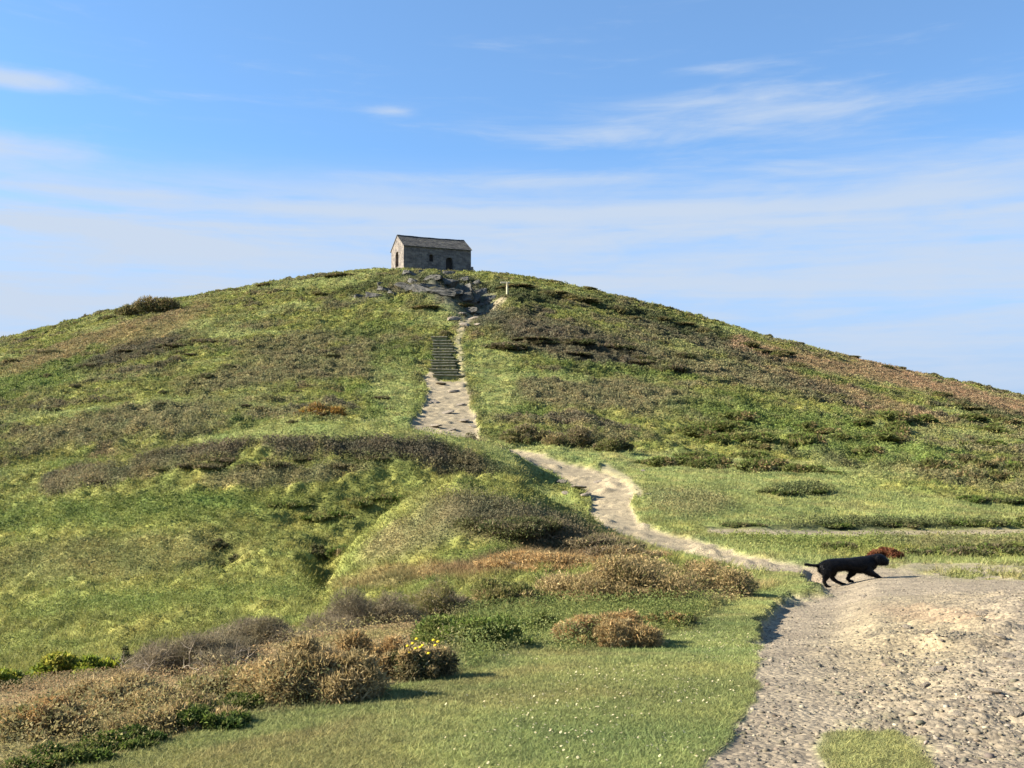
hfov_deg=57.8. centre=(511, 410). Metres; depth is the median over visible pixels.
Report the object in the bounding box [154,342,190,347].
heath bush
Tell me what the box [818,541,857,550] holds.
scrub bush
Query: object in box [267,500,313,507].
green bush
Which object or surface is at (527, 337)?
heath bush
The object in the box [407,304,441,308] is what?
dark gorse bush
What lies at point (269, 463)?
heather mound
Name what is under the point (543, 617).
green bush
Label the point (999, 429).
bramble bush
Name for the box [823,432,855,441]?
bramble bush
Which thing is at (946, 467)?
bramble bush
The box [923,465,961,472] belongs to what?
bramble bush
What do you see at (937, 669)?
stone
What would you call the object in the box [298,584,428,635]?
twiggy bush
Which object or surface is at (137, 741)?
green fringe plant
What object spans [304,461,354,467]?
heather mound
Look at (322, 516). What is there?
green bush
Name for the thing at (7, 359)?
dark gorse bush
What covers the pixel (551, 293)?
dark gorse bush
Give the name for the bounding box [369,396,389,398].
heath bush
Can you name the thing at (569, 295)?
dark gorse bush
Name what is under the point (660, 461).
bramble bush
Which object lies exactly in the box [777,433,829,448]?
bramble bush
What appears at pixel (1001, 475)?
dark gorse bush
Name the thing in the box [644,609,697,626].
bracken clump
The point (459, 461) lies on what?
heather mound
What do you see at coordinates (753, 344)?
dark gorse bush
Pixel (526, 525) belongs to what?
heather mound
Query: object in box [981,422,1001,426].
bramble bush
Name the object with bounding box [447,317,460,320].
stone
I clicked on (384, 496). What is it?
green bush
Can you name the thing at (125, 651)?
ivy bush
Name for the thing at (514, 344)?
heath bush
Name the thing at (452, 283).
rock slab
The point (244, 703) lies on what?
green fringe plant
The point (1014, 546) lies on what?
scrub bush
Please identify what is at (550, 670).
turf grass
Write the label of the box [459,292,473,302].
rock slab
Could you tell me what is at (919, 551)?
scrub bush
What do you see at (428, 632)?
green bush
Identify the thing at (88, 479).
heather mound
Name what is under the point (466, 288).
rock slab
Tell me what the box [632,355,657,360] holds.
heath bush
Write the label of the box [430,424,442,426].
stone
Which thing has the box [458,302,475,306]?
dark gorse bush
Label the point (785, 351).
dark gorse bush
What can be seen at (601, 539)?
heather mound
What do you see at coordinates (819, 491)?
bank bush
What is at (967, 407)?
dark gorse bush
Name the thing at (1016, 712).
stone
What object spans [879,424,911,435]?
bramble bush
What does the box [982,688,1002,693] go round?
stone
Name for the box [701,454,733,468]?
bramble bush
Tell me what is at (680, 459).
bramble bush
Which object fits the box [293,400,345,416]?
gorse bush
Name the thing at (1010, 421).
dark gorse bush
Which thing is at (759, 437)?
bramble bush
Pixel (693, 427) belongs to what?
bramble bush
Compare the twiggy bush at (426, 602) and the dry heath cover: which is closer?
the twiggy bush at (426, 602)
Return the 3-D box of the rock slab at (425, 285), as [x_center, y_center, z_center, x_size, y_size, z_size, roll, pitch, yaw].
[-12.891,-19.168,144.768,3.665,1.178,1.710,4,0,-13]
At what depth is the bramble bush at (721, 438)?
66.96 m
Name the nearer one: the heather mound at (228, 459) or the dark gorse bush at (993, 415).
the heather mound at (228, 459)
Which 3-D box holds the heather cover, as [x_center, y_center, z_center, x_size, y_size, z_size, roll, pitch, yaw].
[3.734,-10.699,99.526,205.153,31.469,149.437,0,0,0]
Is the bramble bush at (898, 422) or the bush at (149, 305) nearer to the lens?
the bramble bush at (898, 422)
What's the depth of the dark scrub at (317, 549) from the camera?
34.72 m
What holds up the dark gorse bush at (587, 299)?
on the hill
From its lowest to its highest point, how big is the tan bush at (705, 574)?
0.808 m
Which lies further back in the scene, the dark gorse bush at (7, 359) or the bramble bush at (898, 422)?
the dark gorse bush at (7, 359)
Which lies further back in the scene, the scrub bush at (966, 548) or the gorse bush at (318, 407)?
the gorse bush at (318, 407)
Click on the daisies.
(577, 757)
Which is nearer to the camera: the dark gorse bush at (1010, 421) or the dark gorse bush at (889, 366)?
the dark gorse bush at (1010, 421)
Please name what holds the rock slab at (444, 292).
on the hill
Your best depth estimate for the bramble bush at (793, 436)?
72.09 m
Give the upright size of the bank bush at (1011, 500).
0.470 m
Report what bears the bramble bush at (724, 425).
on the hill
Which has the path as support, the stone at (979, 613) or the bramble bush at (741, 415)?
the stone at (979, 613)
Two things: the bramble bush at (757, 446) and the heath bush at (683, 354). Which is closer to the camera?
the bramble bush at (757, 446)
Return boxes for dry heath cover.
[0,267,1023,590]
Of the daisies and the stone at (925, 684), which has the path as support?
the stone at (925, 684)
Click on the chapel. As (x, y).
(406, 251)
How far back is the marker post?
148.50 m
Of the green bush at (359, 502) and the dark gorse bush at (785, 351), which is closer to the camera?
the green bush at (359, 502)
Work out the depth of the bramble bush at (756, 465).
52.37 m
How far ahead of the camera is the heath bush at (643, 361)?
111.16 m
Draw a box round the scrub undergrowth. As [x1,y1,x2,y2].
[0,590,755,767]
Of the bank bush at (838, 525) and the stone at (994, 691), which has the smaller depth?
the stone at (994, 691)
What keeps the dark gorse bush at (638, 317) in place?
on the hill
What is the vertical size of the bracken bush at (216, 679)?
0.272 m
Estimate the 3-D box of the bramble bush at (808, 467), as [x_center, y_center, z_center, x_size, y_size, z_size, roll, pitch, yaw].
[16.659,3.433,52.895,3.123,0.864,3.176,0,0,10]
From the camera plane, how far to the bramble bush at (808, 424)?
78.59 m
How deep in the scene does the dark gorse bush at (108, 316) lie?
147.73 m
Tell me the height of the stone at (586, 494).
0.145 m
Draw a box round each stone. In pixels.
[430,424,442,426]
[442,410,453,413]
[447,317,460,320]
[571,485,586,487]
[580,492,591,495]
[902,624,911,628]
[920,682,930,687]
[928,665,946,672]
[953,710,963,716]
[975,611,987,615]
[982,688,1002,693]
[993,633,1006,639]
[1002,652,1014,658]
[1009,709,1023,716]
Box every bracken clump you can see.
[549,607,669,648]
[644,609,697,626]
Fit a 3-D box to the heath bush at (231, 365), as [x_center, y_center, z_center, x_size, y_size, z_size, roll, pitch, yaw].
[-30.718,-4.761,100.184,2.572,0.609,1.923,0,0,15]
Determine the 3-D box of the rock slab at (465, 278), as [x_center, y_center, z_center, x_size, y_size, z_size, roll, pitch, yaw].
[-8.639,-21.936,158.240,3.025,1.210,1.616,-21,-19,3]
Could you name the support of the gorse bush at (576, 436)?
on the hill
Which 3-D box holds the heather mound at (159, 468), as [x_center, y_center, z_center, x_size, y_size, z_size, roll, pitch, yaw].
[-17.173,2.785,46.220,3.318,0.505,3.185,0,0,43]
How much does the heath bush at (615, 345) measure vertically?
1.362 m
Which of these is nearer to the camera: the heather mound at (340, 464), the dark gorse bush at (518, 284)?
the heather mound at (340, 464)
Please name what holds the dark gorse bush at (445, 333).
on the hill
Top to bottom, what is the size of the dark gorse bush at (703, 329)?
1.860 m
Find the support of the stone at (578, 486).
on the hill
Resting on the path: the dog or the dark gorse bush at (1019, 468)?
the dog
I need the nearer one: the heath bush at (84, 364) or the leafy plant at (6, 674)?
the leafy plant at (6, 674)
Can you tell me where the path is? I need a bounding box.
[410,297,1023,767]
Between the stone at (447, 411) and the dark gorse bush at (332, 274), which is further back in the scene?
the dark gorse bush at (332, 274)
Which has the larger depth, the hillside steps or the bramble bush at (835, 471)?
the hillside steps
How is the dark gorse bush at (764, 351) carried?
on the hill
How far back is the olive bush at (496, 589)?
13.03 m
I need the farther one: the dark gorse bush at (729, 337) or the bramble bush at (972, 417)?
the dark gorse bush at (729, 337)
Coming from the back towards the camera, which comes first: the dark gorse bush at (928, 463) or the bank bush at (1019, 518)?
the dark gorse bush at (928, 463)
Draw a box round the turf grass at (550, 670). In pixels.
[61,562,934,767]
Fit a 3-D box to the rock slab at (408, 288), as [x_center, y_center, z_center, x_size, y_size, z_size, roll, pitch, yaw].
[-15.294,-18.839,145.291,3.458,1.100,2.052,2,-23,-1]
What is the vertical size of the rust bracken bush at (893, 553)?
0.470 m
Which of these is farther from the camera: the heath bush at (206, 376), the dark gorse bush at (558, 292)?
the dark gorse bush at (558, 292)
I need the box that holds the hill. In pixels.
[0,268,1023,767]
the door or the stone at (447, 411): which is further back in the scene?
the door
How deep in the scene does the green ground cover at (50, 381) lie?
41.35 m
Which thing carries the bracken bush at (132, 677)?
on the hill
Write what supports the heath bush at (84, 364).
on the hill
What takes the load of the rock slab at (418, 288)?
on the hill
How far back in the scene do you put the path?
8.04 m
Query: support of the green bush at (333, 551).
on the hill
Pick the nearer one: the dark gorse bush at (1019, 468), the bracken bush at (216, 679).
the bracken bush at (216, 679)
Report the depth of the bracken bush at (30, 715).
4.89 m
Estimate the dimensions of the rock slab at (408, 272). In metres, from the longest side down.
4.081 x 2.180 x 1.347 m
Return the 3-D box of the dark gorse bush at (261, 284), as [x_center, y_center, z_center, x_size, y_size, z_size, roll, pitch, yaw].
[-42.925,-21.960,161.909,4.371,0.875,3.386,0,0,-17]
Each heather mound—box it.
[66,476,106,481]
[137,464,169,471]
[173,460,231,469]
[189,455,240,462]
[235,459,303,467]
[258,454,320,460]
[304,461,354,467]
[340,454,408,459]
[446,459,471,464]
[451,513,571,537]
[541,532,649,550]
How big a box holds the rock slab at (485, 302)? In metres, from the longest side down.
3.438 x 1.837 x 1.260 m
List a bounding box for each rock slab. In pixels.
[365,292,382,297]
[376,286,392,291]
[392,282,409,289]
[401,270,417,275]
[404,285,412,291]
[408,278,417,283]
[412,283,430,292]
[419,283,441,287]
[422,274,442,282]
[427,287,456,296]
[442,278,459,287]
[443,271,455,274]
[449,288,462,295]
[455,276,469,281]
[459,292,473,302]
[460,283,472,293]
[465,306,477,314]
[471,279,480,285]
[473,294,480,302]
[474,288,486,295]
[477,299,490,305]
[484,295,496,300]
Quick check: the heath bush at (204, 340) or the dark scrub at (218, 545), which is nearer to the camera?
the dark scrub at (218, 545)
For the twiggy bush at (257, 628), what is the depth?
9.27 m
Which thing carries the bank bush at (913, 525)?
on the hill
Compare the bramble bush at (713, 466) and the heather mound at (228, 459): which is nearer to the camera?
the heather mound at (228, 459)
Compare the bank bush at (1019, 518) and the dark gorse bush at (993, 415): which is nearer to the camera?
the bank bush at (1019, 518)
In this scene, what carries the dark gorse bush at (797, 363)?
on the hill
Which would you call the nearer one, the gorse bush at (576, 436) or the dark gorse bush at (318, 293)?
the gorse bush at (576, 436)
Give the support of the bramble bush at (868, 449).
on the hill
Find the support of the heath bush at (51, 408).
on the hill
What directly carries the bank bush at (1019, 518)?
on the hill
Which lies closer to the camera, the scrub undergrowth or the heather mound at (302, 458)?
the scrub undergrowth
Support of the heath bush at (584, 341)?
on the hill
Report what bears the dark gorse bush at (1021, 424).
on the hill
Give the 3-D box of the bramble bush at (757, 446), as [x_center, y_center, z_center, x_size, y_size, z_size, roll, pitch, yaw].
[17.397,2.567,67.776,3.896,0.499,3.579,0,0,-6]
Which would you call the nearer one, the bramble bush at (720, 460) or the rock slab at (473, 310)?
the bramble bush at (720, 460)
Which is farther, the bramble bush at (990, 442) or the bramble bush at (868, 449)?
the bramble bush at (990, 442)
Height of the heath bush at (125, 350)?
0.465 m
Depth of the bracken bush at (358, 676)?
5.66 m
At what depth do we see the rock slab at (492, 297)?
150.24 m
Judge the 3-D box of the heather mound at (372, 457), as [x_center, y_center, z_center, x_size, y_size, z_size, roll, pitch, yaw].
[-7.061,2.232,45.919,4.247,0.502,3.227,0,0,0]
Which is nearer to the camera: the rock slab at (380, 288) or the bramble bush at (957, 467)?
the bramble bush at (957, 467)
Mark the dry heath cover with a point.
(612, 389)
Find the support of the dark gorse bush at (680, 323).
on the hill
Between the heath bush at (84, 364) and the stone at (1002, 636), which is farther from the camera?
the heath bush at (84, 364)
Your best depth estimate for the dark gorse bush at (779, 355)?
138.21 m
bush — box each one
[0,690,103,741]
[1,357,23,362]
[38,373,54,378]
[44,349,59,352]
[45,406,60,411]
[50,669,181,717]
[69,383,80,387]
[76,363,94,367]
[97,315,117,318]
[98,687,253,735]
[109,640,153,663]
[112,349,138,351]
[113,627,265,678]
[116,295,181,315]
[124,349,162,355]
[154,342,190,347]
[175,661,256,696]
[186,338,215,343]
[198,373,214,377]
[205,611,324,652]
[219,364,236,368]
[225,630,393,706]
[254,282,274,286]
[255,406,271,411]
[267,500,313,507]
[284,420,298,422]
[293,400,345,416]
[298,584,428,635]
[299,510,355,521]
[305,291,332,294]
[321,272,353,277]
[324,544,348,556]
[329,626,415,679]
[343,495,399,505]
[365,491,409,500]
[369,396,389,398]
[379,638,461,681]
[391,576,478,616]
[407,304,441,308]
[409,611,533,651]
[433,330,454,336]
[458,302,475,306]
[465,575,558,609]
[481,340,528,350]
[485,345,529,349]
[496,283,537,288]
[497,422,556,443]
[506,610,563,633]
[509,336,557,339]
[519,339,559,343]
[530,552,704,605]
[534,290,559,297]
[538,424,602,447]
[543,290,573,294]
[557,351,591,355]
[560,338,600,344]
[562,294,585,298]
[563,296,601,303]
[584,286,597,289]
[591,435,635,451]
[596,343,630,349]
[600,304,629,314]
[621,315,641,319]
[624,345,638,349]
[628,359,655,364]
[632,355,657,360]
[632,456,677,467]
[641,554,760,597]
[648,316,670,320]
[659,362,692,372]
[667,430,716,436]
[669,352,697,358]
[669,454,704,464]
[670,321,697,325]
[672,423,706,436]
[672,451,712,456]
[683,458,710,468]
[694,326,719,333]
[696,421,718,424]
[699,419,750,431]
[700,433,730,443]
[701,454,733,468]
[703,453,726,457]
[707,464,725,468]
[716,411,759,421]
[718,335,737,340]
[719,521,767,527]
[722,458,776,472]
[727,431,777,443]
[728,449,771,459]
[729,341,760,347]
[742,443,773,448]
[743,457,790,466]
[752,348,772,352]
[754,486,799,495]
[770,351,790,357]
[771,463,805,472]
[773,349,798,354]
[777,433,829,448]
[780,362,812,367]
[785,432,813,438]
[787,463,829,472]
[792,420,818,427]
[801,487,827,493]
[803,427,841,433]
[806,521,854,528]
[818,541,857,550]
[819,470,844,474]
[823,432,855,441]
[848,445,886,456]
[852,418,875,424]
[852,431,910,440]
[865,546,904,559]
[867,410,914,423]
[877,519,930,528]
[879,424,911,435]
[881,365,894,368]
[882,419,908,427]
[888,429,906,434]
[901,546,944,556]
[905,456,954,472]
[909,413,940,423]
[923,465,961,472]
[926,390,952,397]
[931,464,965,470]
[938,541,996,557]
[942,452,985,463]
[942,494,993,502]
[942,517,1009,527]
[944,469,1002,484]
[945,399,975,406]
[951,405,986,410]
[953,413,990,421]
[958,438,1009,449]
[964,458,998,469]
[972,425,1010,432]
[976,540,1023,555]
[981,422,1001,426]
[982,413,1007,418]
[987,469,1013,481]
[991,455,1023,464]
[991,496,1023,503]
[993,417,1021,424]
[996,516,1023,526]
[1002,460,1023,469]
[1006,465,1023,472]
[1014,422,1023,427]
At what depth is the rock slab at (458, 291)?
144.66 m
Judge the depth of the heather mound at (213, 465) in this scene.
44.29 m
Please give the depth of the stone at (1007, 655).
6.85 m
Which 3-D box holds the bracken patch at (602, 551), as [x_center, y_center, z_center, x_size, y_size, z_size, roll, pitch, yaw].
[3.135,3.707,24.038,2.639,0.602,1.790,0,0,0]
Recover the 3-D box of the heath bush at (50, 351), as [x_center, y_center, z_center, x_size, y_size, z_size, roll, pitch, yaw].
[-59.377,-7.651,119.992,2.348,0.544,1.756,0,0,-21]
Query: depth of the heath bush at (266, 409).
71.35 m
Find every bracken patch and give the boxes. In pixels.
[472,547,597,572]
[581,543,679,563]
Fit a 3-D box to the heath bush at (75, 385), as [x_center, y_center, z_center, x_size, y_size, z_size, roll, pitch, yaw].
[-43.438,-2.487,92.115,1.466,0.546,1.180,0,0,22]
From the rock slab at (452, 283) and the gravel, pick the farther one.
the rock slab at (452, 283)
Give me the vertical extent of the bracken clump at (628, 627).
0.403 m
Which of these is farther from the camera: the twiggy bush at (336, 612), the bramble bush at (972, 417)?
the bramble bush at (972, 417)
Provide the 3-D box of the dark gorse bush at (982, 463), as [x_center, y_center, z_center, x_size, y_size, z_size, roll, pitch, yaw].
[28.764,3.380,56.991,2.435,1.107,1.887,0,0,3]
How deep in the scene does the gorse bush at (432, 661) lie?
6.36 m
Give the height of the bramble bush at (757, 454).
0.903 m
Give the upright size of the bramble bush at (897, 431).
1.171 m
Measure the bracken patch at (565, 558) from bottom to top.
0.549 m
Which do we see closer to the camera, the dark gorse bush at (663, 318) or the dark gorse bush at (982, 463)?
the dark gorse bush at (982, 463)
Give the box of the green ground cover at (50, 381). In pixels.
[0,267,1021,767]
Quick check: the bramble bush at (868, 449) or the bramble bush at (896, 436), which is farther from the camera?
the bramble bush at (896, 436)
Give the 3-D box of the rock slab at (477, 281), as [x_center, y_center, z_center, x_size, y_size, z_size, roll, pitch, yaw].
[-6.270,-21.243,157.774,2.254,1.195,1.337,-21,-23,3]
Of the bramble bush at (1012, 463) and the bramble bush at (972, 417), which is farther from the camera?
the bramble bush at (972, 417)
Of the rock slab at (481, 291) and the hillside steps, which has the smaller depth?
the hillside steps
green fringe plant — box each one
[0,740,117,767]
[80,723,170,751]
[172,702,252,730]
[223,691,265,709]
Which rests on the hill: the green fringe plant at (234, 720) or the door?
the green fringe plant at (234, 720)
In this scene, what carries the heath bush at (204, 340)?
on the hill
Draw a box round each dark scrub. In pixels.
[202,537,228,549]
[219,553,240,567]
[309,543,328,560]
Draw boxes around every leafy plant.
[0,666,24,691]
[24,650,123,682]
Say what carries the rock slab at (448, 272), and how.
on the hill
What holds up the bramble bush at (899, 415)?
on the hill
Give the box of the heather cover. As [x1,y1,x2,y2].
[0,268,1023,552]
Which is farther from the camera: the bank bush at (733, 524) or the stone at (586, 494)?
the stone at (586, 494)
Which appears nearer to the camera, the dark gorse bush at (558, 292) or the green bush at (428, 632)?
the green bush at (428, 632)
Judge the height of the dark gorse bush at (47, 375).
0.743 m
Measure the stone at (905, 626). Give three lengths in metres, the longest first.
0.124 x 0.097 x 0.039 m
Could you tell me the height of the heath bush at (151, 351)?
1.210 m
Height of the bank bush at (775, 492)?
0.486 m
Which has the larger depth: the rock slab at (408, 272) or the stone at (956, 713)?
the rock slab at (408, 272)
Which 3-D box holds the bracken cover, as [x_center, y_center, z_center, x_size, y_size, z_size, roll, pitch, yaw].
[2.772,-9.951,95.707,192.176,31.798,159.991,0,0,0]
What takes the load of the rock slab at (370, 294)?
on the hill
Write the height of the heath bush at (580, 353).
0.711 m
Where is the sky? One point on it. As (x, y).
(846, 177)
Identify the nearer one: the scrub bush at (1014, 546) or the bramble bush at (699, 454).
the scrub bush at (1014, 546)
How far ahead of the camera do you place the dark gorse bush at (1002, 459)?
64.70 m
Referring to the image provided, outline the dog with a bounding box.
[804,554,888,587]
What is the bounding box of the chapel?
[390,235,472,271]
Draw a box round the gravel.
[705,565,1023,767]
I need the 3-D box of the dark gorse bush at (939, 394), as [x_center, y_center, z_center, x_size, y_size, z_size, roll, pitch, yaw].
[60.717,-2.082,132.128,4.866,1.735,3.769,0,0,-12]
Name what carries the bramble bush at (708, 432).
on the hill
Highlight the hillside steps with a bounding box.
[429,336,463,379]
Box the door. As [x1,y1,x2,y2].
[446,258,451,269]
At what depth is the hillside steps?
102.88 m
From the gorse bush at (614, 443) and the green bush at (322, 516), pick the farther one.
the gorse bush at (614, 443)
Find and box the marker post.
[500,282,509,294]
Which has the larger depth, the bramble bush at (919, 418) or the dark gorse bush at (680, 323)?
the dark gorse bush at (680, 323)
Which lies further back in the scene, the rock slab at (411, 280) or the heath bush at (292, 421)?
the rock slab at (411, 280)
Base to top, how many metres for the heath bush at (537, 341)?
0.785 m
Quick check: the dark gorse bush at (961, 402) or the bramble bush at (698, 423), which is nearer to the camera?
the bramble bush at (698, 423)
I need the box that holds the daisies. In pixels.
[426,615,763,767]
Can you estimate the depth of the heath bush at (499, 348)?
110.07 m
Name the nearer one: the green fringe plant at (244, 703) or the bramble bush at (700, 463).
the green fringe plant at (244, 703)
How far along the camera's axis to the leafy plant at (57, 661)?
8.62 m
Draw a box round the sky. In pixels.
[0,0,1023,394]
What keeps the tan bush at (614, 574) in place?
on the hill
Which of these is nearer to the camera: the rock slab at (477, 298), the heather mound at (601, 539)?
the heather mound at (601, 539)
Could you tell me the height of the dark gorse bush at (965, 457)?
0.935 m
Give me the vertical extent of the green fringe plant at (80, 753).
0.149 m
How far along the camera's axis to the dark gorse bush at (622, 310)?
151.10 m
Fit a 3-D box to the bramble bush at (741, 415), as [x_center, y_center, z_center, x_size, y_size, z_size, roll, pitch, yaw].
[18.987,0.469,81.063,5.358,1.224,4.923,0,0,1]
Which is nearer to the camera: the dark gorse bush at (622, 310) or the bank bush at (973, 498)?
the bank bush at (973, 498)
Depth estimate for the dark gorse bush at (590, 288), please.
165.83 m
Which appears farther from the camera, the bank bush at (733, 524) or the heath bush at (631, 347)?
the heath bush at (631, 347)
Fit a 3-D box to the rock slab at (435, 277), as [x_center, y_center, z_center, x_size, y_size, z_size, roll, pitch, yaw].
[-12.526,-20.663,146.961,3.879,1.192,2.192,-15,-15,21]
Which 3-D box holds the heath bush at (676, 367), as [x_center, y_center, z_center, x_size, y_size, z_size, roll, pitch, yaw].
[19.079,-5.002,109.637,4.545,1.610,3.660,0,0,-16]
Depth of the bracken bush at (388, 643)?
6.53 m
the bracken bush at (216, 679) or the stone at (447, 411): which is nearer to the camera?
the bracken bush at (216, 679)
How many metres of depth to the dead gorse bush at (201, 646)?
7.26 m
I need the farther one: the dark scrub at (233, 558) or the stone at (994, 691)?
the dark scrub at (233, 558)
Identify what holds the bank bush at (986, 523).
on the hill
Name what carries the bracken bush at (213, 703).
on the hill
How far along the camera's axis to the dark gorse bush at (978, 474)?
51.45 m
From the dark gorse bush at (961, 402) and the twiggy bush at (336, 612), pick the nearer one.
the twiggy bush at (336, 612)
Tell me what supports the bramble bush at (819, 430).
on the hill
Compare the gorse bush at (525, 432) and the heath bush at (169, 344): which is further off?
the heath bush at (169, 344)
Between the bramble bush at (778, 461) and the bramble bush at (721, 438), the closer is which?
the bramble bush at (778, 461)
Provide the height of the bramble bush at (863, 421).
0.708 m
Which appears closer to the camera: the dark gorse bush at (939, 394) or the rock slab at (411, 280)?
the dark gorse bush at (939, 394)
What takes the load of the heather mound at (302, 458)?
on the hill
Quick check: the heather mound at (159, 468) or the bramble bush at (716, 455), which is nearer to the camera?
the heather mound at (159, 468)
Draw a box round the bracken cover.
[0,273,1023,673]

